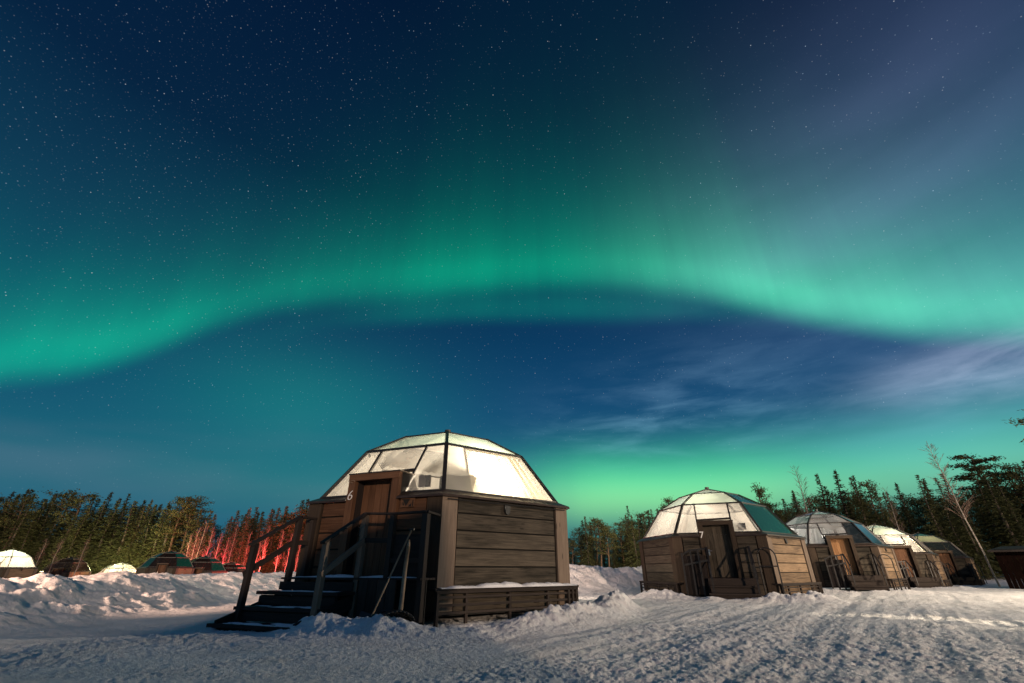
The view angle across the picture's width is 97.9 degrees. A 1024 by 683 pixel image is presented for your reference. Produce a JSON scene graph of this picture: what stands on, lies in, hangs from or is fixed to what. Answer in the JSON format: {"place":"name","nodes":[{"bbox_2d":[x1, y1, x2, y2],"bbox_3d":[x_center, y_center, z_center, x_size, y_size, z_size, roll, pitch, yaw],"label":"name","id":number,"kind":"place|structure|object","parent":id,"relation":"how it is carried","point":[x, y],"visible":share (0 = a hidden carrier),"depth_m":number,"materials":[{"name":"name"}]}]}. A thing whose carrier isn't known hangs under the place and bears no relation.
{"place":"outdoors","nodes":[
{"label":"outdoors","id":0,"kind":"place"},
{"bbox_2d":[0,564,1023,682],"bbox_3d":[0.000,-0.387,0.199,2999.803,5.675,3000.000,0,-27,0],"label":"snow ground","id":1,"kind":"structure","parent":0,"point":[614,625],"depth_m":7.28,"materials":[{"name":"white snow"}]},
{"bbox_2d":[0,493,36,553],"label":"spruce tree","id":2,"kind":"object","parent":1,"relation":"on","point":[12,538],"visible":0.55,"depth_m":97.54,"materials":[{"name":"green plant"}]},
{"bbox_2d":[0,549,38,578],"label":"glass igloo","id":3,"kind":"object","parent":1,"relation":"on","point":[15,563],"visible":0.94,"depth_m":65.10,"materials":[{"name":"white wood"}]},
{"bbox_2d":[2,509,41,560],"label":"spruce tree","id":4,"kind":"object","parent":1,"relation":"on","point":[24,540],"visible":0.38,"depth_m":98.65,"materials":[{"name":"green plant"}]},
{"bbox_2d":[0,493,46,549],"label":"pine tree","id":5,"kind":"object","parent":1,"relation":"on","point":[6,519],"visible":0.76,"depth_m":100.58,"materials":[{"name":"green plant"}]},
{"bbox_2d":[16,499,48,559],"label":"spruce tree","id":6,"kind":"object","parent":1,"relation":"on","point":[43,509],"visible":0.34,"depth_m":100.63,"materials":[{"name":"green plant"}]},
{"bbox_2d":[17,497,56,573],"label":"spruce tree","id":7,"kind":"object","parent":1,"relation":"on","point":[47,517],"visible":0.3,"depth_m":102.37,"materials":[{"name":"green plant"}]},
{"bbox_2d":[25,503,65,573],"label":"spruce tree","id":8,"kind":"object","parent":1,"relation":"on","point":[48,539],"visible":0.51,"depth_m":99.63,"materials":[{"name":"green plant"}]},
{"bbox_2d":[22,488,83,540],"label":"pine tree","id":9,"kind":"object","parent":1,"relation":"on","point":[60,495],"visible":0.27,"depth_m":111.03,"materials":[{"name":"green plant"}]},
{"bbox_2d":[35,514,75,568],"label":"spruce tree","id":10,"kind":"object","parent":1,"relation":"on","point":[65,536],"visible":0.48,"depth_m":96.15,"materials":[{"name":"green plant"}]},
{"bbox_2d":[36,493,74,573],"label":"spruce tree","id":11,"kind":"object","parent":1,"relation":"on","point":[67,508],"visible":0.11,"depth_m":108.55,"materials":[{"name":"green plant"}]},
{"bbox_2d":[39,503,79,570],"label":"spruce tree","id":12,"kind":"object","parent":1,"relation":"on","point":[64,530],"visible":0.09,"depth_m":104.59,"materials":[{"name":"green plant"}]},
{"bbox_2d":[39,556,91,576],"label":"glass igloo","id":13,"kind":"object","parent":1,"relation":"on","point":[64,567],"visible":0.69,"depth_m":80.47,"materials":[{"name":"brown wood"}]},
{"bbox_2d":[41,505,90,570],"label":"spruce tree","id":14,"kind":"object","parent":1,"relation":"on","point":[75,535],"visible":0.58,"depth_m":96.94,"materials":[{"name":"green plant"}]},
{"bbox_2d":[39,495,96,567],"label":"spruce tree","id":15,"kind":"object","parent":1,"relation":"on","point":[91,507],"visible":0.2,"depth_m":102.31,"materials":[{"name":"green plant"}]},
{"bbox_2d":[43,490,111,559],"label":"pine tree","id":16,"kind":"object","parent":1,"relation":"on","point":[76,501],"visible":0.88,"depth_m":101.85,"materials":[{"name":"green plant"}]},
{"bbox_2d":[62,501,106,566],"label":"spruce tree","id":17,"kind":"object","parent":1,"relation":"on","point":[91,532],"visible":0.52,"depth_m":98.67,"materials":[{"name":"green plant"}]},
{"bbox_2d":[78,492,112,554],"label":"spruce tree","id":18,"kind":"object","parent":1,"relation":"on","point":[108,498],"visible":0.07,"depth_m":110.61,"materials":[{"name":"green plant"}]},
{"bbox_2d":[77,500,119,574],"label":"spruce tree","id":19,"kind":"object","parent":1,"relation":"on","point":[102,537],"visible":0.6,"depth_m":97.86,"materials":[{"name":"green plant"}]},
{"bbox_2d":[87,503,127,572],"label":"spruce tree","id":20,"kind":"object","parent":1,"relation":"on","point":[112,534],"visible":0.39,"depth_m":99.72,"materials":[{"name":"green plant"}]},
{"bbox_2d":[89,501,138,574],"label":"spruce tree","id":21,"kind":"object","parent":1,"relation":"on","point":[119,546],"visible":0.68,"depth_m":96.77,"materials":[{"name":"green plant"}]},
{"bbox_2d":[100,493,130,548],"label":"spruce tree","id":22,"kind":"object","parent":1,"relation":"on","point":[125,502],"visible":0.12,"depth_m":106.89,"materials":[{"name":"green plant"}]},
{"bbox_2d":[98,562,136,572],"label":"glass igloo","id":23,"kind":"object","parent":1,"relation":"on","point":[113,567],"visible":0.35,"depth_m":86.16,"materials":[{"name":"white glass"}]},
{"bbox_2d":[110,507,145,568],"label":"spruce tree","id":24,"kind":"object","parent":1,"relation":"on","point":[138,530],"visible":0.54,"depth_m":98.61,"materials":[{"name":"green plant"}]},
{"bbox_2d":[117,499,153,568],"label":"spruce tree","id":25,"kind":"object","parent":1,"relation":"on","point":[144,523],"visible":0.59,"depth_m":100.09,"materials":[{"name":"green plant"}]},
{"bbox_2d":[123,505,156,568],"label":"spruce tree","id":26,"kind":"object","parent":1,"relation":"on","point":[148,525],"visible":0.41,"depth_m":100.22,"materials":[{"name":"green plant"}]},
{"bbox_2d":[131,510,166,567],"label":"spruce tree","id":27,"kind":"object","parent":1,"relation":"on","point":[151,543],"visible":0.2,"depth_m":100.12,"materials":[{"name":"green plant"}]},
{"bbox_2d":[130,502,170,568],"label":"spruce tree","id":28,"kind":"object","parent":1,"relation":"on","point":[154,538],"visible":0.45,"depth_m":98.88,"materials":[{"name":"green plant"}]},
{"bbox_2d":[137,498,181,567],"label":"spruce tree","id":29,"kind":"object","parent":1,"relation":"on","point":[166,539],"visible":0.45,"depth_m":98.72,"materials":[{"name":"green plant"}]},
{"bbox_2d":[135,550,194,574],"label":"glass igloo","id":30,"kind":"object","parent":1,"relation":"on","point":[172,562],"visible":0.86,"depth_m":69.83,"materials":[{"name":"green wood"}]},
{"bbox_2d":[149,495,208,551],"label":"pine tree","id":31,"kind":"object","parent":1,"relation":"on","point":[185,506],"visible":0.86,"depth_m":100.68,"materials":[{"name":"green plant"}]},
{"bbox_2d":[165,507,211,552],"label":"pine tree","id":32,"kind":"object","parent":1,"relation":"on","point":[193,516],"visible":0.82,"depth_m":100.95,"materials":[{"name":"green plant"}]},
{"bbox_2d":[162,496,215,550],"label":"pine tree","id":33,"kind":"object","parent":1,"relation":"on","point":[197,498],"visible":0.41,"depth_m":108.50,"materials":[{"name":"green plant"}]},
{"bbox_2d":[180,509,203,558],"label":"spruce tree","id":34,"kind":"object","parent":1,"relation":"on","point":[194,533],"visible":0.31,"depth_m":96.87,"materials":[{"name":"green plant"}]},
{"bbox_2d":[188,511,213,558],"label":"spruce tree","id":35,"kind":"object","parent":1,"relation":"on","point":[208,525],"visible":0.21,"depth_m":99.19,"materials":[{"name":"green plant"}]},
{"bbox_2d":[190,514,216,556],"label":"spruce tree","id":36,"kind":"object","parent":1,"relation":"on","point":[206,544],"visible":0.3,"depth_m":97.44,"materials":[{"name":"green plant"}]},
{"bbox_2d":[190,555,226,573],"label":"glass igloo","id":37,"kind":"object","parent":1,"relation":"on","point":[205,564],"visible":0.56,"depth_m":75.58,"materials":[{"name":"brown wood"}]},
{"bbox_2d":[209,516,233,561],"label":"spruce tree","id":38,"kind":"object","parent":1,"relation":"on","point":[219,558],"visible":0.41,"depth_m":96.12,"materials":[{"name":"green plant"}]},
{"bbox_2d":[213,510,240,563],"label":"spruce tree","id":39,"kind":"object","parent":1,"relation":"on","point":[232,530],"visible":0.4,"depth_m":97.10,"materials":[{"name":"green plant"}]},
{"bbox_2d":[223,561,245,571],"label":"glass igloo","id":40,"kind":"object","parent":1,"relation":"on","point":[232,566],"visible":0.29,"depth_m":80.91,"materials":[{"name":"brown wood"}]},
{"bbox_2d":[226,508,251,566],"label":"spruce tree","id":41,"kind":"object","parent":1,"relation":"on","point":[239,551],"visible":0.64,"depth_m":87.34,"materials":[{"name":"green plant"}]},
{"bbox_2d":[232,507,258,566],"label":"spruce tree","id":42,"kind":"object","parent":1,"relation":"on","point":[252,526],"visible":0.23,"depth_m":101.55,"materials":[{"name":"green plant"}]},
{"bbox_2d":[245,508,275,572],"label":"spruce tree","id":43,"kind":"object","parent":1,"relation":"on","point":[267,527],"visible":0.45,"depth_m":96.20,"materials":[{"name":"green plant"}]},
{"bbox_2d":[253,507,285,572],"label":"spruce tree","id":44,"kind":"object","parent":1,"relation":"on","point":[273,535],"visible":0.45,"depth_m":96.99,"materials":[{"name":"green plant"}]},
{"bbox_2d":[257,506,291,572],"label":"spruce tree","id":45,"kind":"object","parent":1,"relation":"on","point":[278,544],"visible":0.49,"depth_m":96.62,"materials":[{"name":"green plant"}]},
{"bbox_2d":[265,511,304,570],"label":"pine tree","id":46,"kind":"object","parent":1,"relation":"on","point":[291,516],"visible":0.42,"depth_m":98.35,"materials":[{"name":"green plant"}]},
{"bbox_2d":[273,504,307,562],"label":"pine tree","id":47,"kind":"object","parent":1,"relation":"on","point":[304,511],"visible":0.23,"depth_m":99.77,"materials":[{"name":"green plant"}]},
{"bbox_2d":[358,528,414,616],"bbox_3d":[-2.415,4.590,8.711,0.460,1.800,1.011,-19,-33,33],"label":"snow shovel","id":48,"kind":"object","parent":1,"relation":"on","point":[363,614],"visible":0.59,"depth_m":8.58,"materials":[{"name":"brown wood"}]},
{"bbox_2d":[206,429,578,631],"bbox_3d":[-2.455,4.847,12.694,8.177,5.225,8.970,-10,-29,19],"label":"glass igloo","id":49,"kind":"object","parent":1,"relation":"on","point":[502,517],"visible":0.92,"depth_m":10.44,"materials":[{"name":"brown wood"}]},
{"bbox_2d":[224,622,291,626],"bbox_3d":[-4.729,5.300,8.371,1.850,0.024,0.440,-10,-29,19],"label":"snow cap","id":50,"kind":"object","parent":49,"relation":"on","point":[275,624],"visible":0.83,"depth_m":8.30,"materials":[{"name":"white snow"}]},
{"bbox_2d":[297,574,416,577],"bbox_3d":[-3.420,5.104,9.710,3.400,0.059,0.500,-10,-29,19],"label":"snow cap","id":51,"kind":"object","parent":49,"relation":"on","point":[352,576],"visible":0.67,"depth_m":9.55,"materials":[{"name":"white snow"}]},
{"bbox_2d":[352,479,391,576],"bbox_3d":[-3.240,4.415,10.716,1.300,2.260,0.169,-10,-29,19],"label":"door","id":52,"kind":"structure","parent":49,"relation":"in","point":[376,495],"depth_m":10.77,"materials":[{"name":"brown wood"}]},
{"bbox_2d":[418,475,430,487],"bbox_3d":[-2.173,3.481,11.107,0.340,0.280,0.032,-10,-29,19],"label":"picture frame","id":53,"kind":"object","parent":49,"relation":"in","point":[424,480],"visible":1,"depth_m":11.10,"materials":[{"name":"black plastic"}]},
{"bbox_2d":[439,474,470,488],"bbox_3d":[-1.405,4.554,11.141,0.950,2.260,0.415,20,-33,-33],"label":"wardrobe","id":54,"kind":"object","parent":49,"relation":"on","point":[463,478],"visible":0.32,"depth_m":11.44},
{"bbox_2d":[441,581,575,588],"bbox_3d":[0.005,5.584,10.269,3.900,0.113,0.360,20,-33,-33],"label":"snow cap","id":55,"kind":"object","parent":49,"relation":"on","point":[503,584],"visible":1,"depth_m":10.08,"materials":[{"name":"white snow"}]},
{"bbox_2d":[380,610,414,621],"bbox_3d":[-2.174,5.072,8.254,0.697,0.212,0.794,9,-29,-18],"label":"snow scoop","id":56,"kind":"object","parent":1,"relation":"on","point":[405,615],"visible":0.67,"depth_m":8.32,"materials":[{"name":"black plastic"}]},
{"bbox_2d":[398,540,409,609],"bbox_3d":[-2.124,4.612,8.822,0.106,1.271,0.083,11,-29,-20],"label":"wooden pole","id":57,"kind":"object","parent":1,"relation":"on","point":[402,593],"visible":0.87,"depth_m":8.76,"materials":[{"name":"brown wood"}]},
{"bbox_2d":[3,483,1023,571],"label":"forest","id":58,"kind":"object","parent":1,"relation":"on","point":[917,504],"visible":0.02,"depth_m":85.21,"materials":[{"name":"green plant"}]},
{"bbox_2d":[578,516,594,565],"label":"spruce tree","id":59,"kind":"object","parent":1,"relation":"on","point":[588,553],"visible":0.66,"depth_m":64.61,"materials":[{"name":"green plant"}]},
{"bbox_2d":[586,522,600,566],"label":"spruce tree","id":60,"kind":"object","parent":1,"relation":"on","point":[592,552],"visible":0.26,"depth_m":67.01,"materials":[{"name":"green plant"}]},
{"bbox_2d":[579,517,609,563],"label":"pine tree","id":61,"kind":"object","parent":1,"relation":"on","point":[595,535],"visible":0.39,"depth_m":70.73,"materials":[{"name":"green plant"}]},
{"bbox_2d":[583,519,614,565],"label":"pine tree","id":62,"kind":"object","parent":1,"relation":"on","point":[598,528],"visible":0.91,"depth_m":65.42,"materials":[{"name":"green plant"}]},
{"bbox_2d":[594,524,621,566],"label":"pine tree","id":63,"kind":"object","parent":1,"relation":"on","point":[610,535],"visible":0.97,"depth_m":64.10,"materials":[{"name":"green plant"}]},
{"bbox_2d":[609,521,637,563],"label":"pine tree","id":64,"kind":"object","parent":1,"relation":"on","point":[621,525],"visible":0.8,"depth_m":66.78,"materials":[{"name":"green plant"}]},
{"bbox_2d":[620,515,639,567],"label":"spruce tree","id":65,"kind":"object","parent":1,"relation":"on","point":[625,537],"visible":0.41,"depth_m":65.86,"materials":[{"name":"green plant"}]},
{"bbox_2d":[623,515,640,567],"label":"spruce tree","id":66,"kind":"object","parent":1,"relation":"on","point":[636,559],"visible":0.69,"depth_m":63.12,"materials":[{"name":"green plant"}]},
{"bbox_2d":[637,487,823,598],"bbox_3d":[10.346,10.019,22.489,8.406,5.178,7.164,19,-33,-32],"label":"glass igloo","id":67,"kind":"object","parent":1,"relation":"on","point":[710,549],"visible":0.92,"depth_m":20.07,"materials":[{"name":"brown wood"}]},
{"bbox_2d":[702,525,738,577],"bbox_3d":[9.256,9.276,19.854,1.300,2.260,0.169,-10,-29,19],"label":"door","id":68,"kind":"structure","parent":67,"relation":"in","point":[720,550],"depth_m":19.83,"materials":[{"name":"brown wood"}]},
{"bbox_2d":[750,482,778,507],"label":"pine tree","id":69,"kind":"object","parent":1,"relation":"on","point":[760,492],"visible":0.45,"depth_m":71.34,"materials":[{"name":"green plant"}]},
{"bbox_2d":[790,465,813,514],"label":"birch tree","id":70,"kind":"object","parent":1,"relation":"on","point":[802,492],"visible":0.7,"depth_m":63.18,"materials":[{"name":"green plant"}]},
{"bbox_2d":[814,473,835,512],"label":"spruce tree","id":71,"kind":"object","parent":1,"relation":"on","point":[824,507],"visible":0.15,"depth_m":69.00,"materials":[{"name":"green plant"}]},
{"bbox_2d":[823,486,839,513],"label":"spruce tree","id":72,"kind":"object","parent":1,"relation":"on","point":[829,503],"visible":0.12,"depth_m":68.21,"materials":[{"name":"green plant"}]},
{"bbox_2d":[833,469,857,521],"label":"spruce tree","id":73,"kind":"object","parent":1,"relation":"on","point":[845,513],"visible":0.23,"depth_m":69.92,"materials":[{"name":"green plant"}]},
{"bbox_2d":[785,509,910,590],"bbox_3d":[22.398,14.541,31.346,8.238,5.178,7.402,21,-34,-35],"label":"glass igloo","id":74,"kind":"object","parent":1,"relation":"on","point":[845,552],"visible":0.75,"depth_m":28.69,"materials":[{"name":"brown wood"}]},
{"bbox_2d":[830,538,858,574],"bbox_3d":[21.314,13.790,28.696,1.300,2.260,0.169,-9,-28,17],"label":"door","id":75,"kind":"structure","parent":74,"relation":"in","point":[839,545],"depth_m":28.80,"materials":[{"name":"wood"}]},
{"bbox_2d":[849,477,882,526],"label":"spruce tree","id":76,"kind":"object","parent":1,"relation":"on","point":[862,514],"visible":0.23,"depth_m":64.26,"materials":[{"name":"green plant"}]},
{"bbox_2d":[844,479,907,526],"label":"pine tree","id":77,"kind":"object","parent":1,"relation":"on","point":[871,489],"visible":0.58,"depth_m":65.38,"materials":[{"name":"green plant"}]},
{"bbox_2d":[872,492,896,527],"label":"spruce tree","id":78,"kind":"object","parent":1,"relation":"on","point":[888,524],"visible":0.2,"depth_m":63.39,"materials":[{"name":"green plant"}]},
{"bbox_2d":[867,523,952,587],"bbox_3d":[32.717,18.612,38.806,8.238,5.178,7.402,23,-35,-37],"label":"glass igloo","id":79,"kind":"object","parent":1,"relation":"on","point":[920,564],"visible":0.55,"depth_m":35.94,"materials":[{"name":"brown wood"}]},
{"bbox_2d":[894,548,916,576],"bbox_3d":[31.761,17.840,36.113,1.300,2.260,0.169,-7,-28,14],"label":"door","id":80,"kind":"structure","parent":79,"relation":"in","point":[901,553],"depth_m":36.24,"materials":[{"name":"brown wood"}]},
{"bbox_2d":[894,483,927,533],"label":"spruce tree","id":81,"kind":"object","parent":1,"relation":"on","point":[900,495],"visible":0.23,"depth_m":64.89,"materials":[{"name":"green plant"}]},
{"bbox_2d":[923,481,964,550],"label":"spruce tree","id":82,"kind":"object","parent":1,"relation":"on","point":[935,512],"visible":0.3,"depth_m":61.03,"materials":[{"name":"green plant"}]},
{"bbox_2d":[921,478,966,541],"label":"spruce tree","id":83,"kind":"object","parent":1,"relation":"on","point":[933,497],"visible":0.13,"depth_m":66.02,"materials":[{"name":"green plant"}]},
{"bbox_2d":[915,474,978,568],"bbox_3d":[57.915,25.365,60.727,5.357,14.138,5.040,-9,-28,16],"label":"spruce tree","id":84,"kind":"object","parent":1,"relation":"on","point":[930,513],"visible":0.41,"depth_m":61.18,"materials":[{"name":"green plant"}]},
{"bbox_2d":[911,532,987,585],"bbox_3d":[43.717,22.707,46.596,8.238,5.178,7.402,23,-35,-37],"label":"glass igloo","id":85,"kind":"object","parent":1,"relation":"on","point":[960,565],"visible":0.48,"depth_m":43.74,"materials":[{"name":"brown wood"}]},
{"bbox_2d":[937,553,955,576],"bbox_3d":[42.773,21.954,43.940,1.300,2.260,0.080,-7,-28,14],"label":"door","id":86,"kind":"structure","parent":85,"relation":"in","point":[944,558],"depth_m":44.03,"materials":[{"name":"brown wood"}]},
{"bbox_2d":[922,441,1000,586],"bbox_3d":[43.390,16.520,42.986,2.574,14.229,3.507,15,-31,-27],"label":"birch tree","id":87,"kind":"object","parent":1,"relation":"on","point":[963,512],"visible":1,"depth_m":43.56,"materials":[{"name":"brown plant"}]},
{"bbox_2d":[933,477,998,573],"bbox_3d":[62.473,26.297,62.648,4.905,14.070,5.044,-1,-27,2],"label":"spruce tree","id":88,"kind":"object","parent":1,"relation":"on","point":[939,487],"visible":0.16,"depth_m":63.83,"materials":[{"name":"green plant"}]},
{"bbox_2d":[940,498,998,579],"bbox_3d":[59.044,26.204,58.913,4.421,10.568,4.700,9,-29,-18],"label":"spruce tree","id":89,"kind":"object","parent":1,"relation":"on","point":[950,520],"visible":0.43,"depth_m":58.90,"materials":[{"name":"green plant"}]},
{"bbox_2d":[940,473,1002,577],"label":"spruce tree","id":90,"kind":"object","parent":1,"relation":"on","point":[945,481],"visible":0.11,"depth_m":65.28,"materials":[{"name":"green plant"}]},
{"bbox_2d":[951,495,1004,579],"bbox_3d":[59.741,25.670,58.146,4.564,10.827,4.294,-1,-27,2],"label":"spruce tree","id":91,"kind":"object","parent":1,"relation":"on","point":[976,548],"visible":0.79,"depth_m":57.36,"materials":[{"name":"green plant"}]},
{"bbox_2d":[944,454,1016,502],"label":"pine tree","id":92,"kind":"object","parent":1,"relation":"on","point":[965,467],"visible":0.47,"depth_m":74.26,"materials":[{"name":"green plant"}]},
{"bbox_2d":[957,500,1003,578],"bbox_3d":[63.111,27.036,60.594,3.489,10.405,3.636,-7,-28,14],"label":"spruce tree","id":93,"kind":"object","parent":1,"relation":"on","point":[969,521],"visible":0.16,"depth_m":60.42,"materials":[{"name":"green plant"}]},
{"bbox_2d":[970,488,1006,575],"bbox_3d":[68.844,27.535,63.911,4.532,12.703,4.817,-2,-27,4],"label":"spruce tree","id":94,"kind":"object","parent":1,"relation":"on","point":[981,511],"visible":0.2,"depth_m":64.80,"materials":[{"name":"green plant"}]},
{"bbox_2d":[970,472,1020,577],"bbox_3d":[66.759,25.409,61.587,6.000,14.626,5.763,3,-27,-5],"label":"spruce tree","id":95,"kind":"object","parent":1,"relation":"on","point":[985,505],"visible":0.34,"depth_m":62.48,"materials":[{"name":"green plant"}]},
{"bbox_2d":[975,467,1019,558],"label":"spruce tree","id":96,"kind":"object","parent":1,"relation":"on","point":[976,469],"visible":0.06,"depth_m":67.47,"materials":[{"name":"green plant"}]},
{"bbox_2d":[977,466,1023,576],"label":"spruce tree","id":97,"kind":"object","parent":1,"relation":"on","point":[1011,531],"visible":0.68,"depth_m":58.81,"materials":[{"name":"green plant"}]},
{"bbox_2d":[977,461,1023,516],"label":"pine tree","id":98,"kind":"object","parent":1,"relation":"on","point":[1010,468],"visible":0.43,"depth_m":68.33,"materials":[{"name":"green plant"}]},
{"bbox_2d":[981,477,1023,565],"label":"spruce tree","id":99,"kind":"object","parent":1,"relation":"on","point":[990,509],"visible":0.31,"depth_m":59.81,"materials":[{"name":"green plant"}]},
{"bbox_2d":[985,472,1023,522],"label":"pine tree","id":100,"kind":"object","parent":1,"relation":"on","point":[1009,477],"visible":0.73,"depth_m":65.41,"materials":[{"name":"green plant"}]},
{"bbox_2d":[987,471,1023,534],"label":"spruce tree","id":101,"kind":"object","parent":1,"relation":"on","point":[990,475],"visible":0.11,"depth_m":65.97,"materials":[{"name":"green plant"}]},
{"bbox_2d":[987,546,1023,588],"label":"wooden shed","id":102,"kind":"structure","parent":1,"relation":"on","point":[1005,551],"depth_m":35.86,"materials":[{"name":"red wood"}]},
{"bbox_2d":[992,475,1023,545],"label":"spruce tree","id":103,"kind":"object","parent":1,"relation":"on","point":[997,482],"visible":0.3,"depth_m":60.11,"materials":[{"name":"green plant"}]},
{"bbox_2d":[1006,499,1023,545],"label":"spruce tree","id":104,"kind":"object","parent":1,"relation":"on","point":[1020,517],"visible":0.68,"depth_m":57.70,"materials":[{"name":"green plant"}]},
{"bbox_2d":[0,0,1023,566],"label":"sky","id":105,"kind":"structure","parent":0,"point":[644,253],"materials":[{"name":"teal"}]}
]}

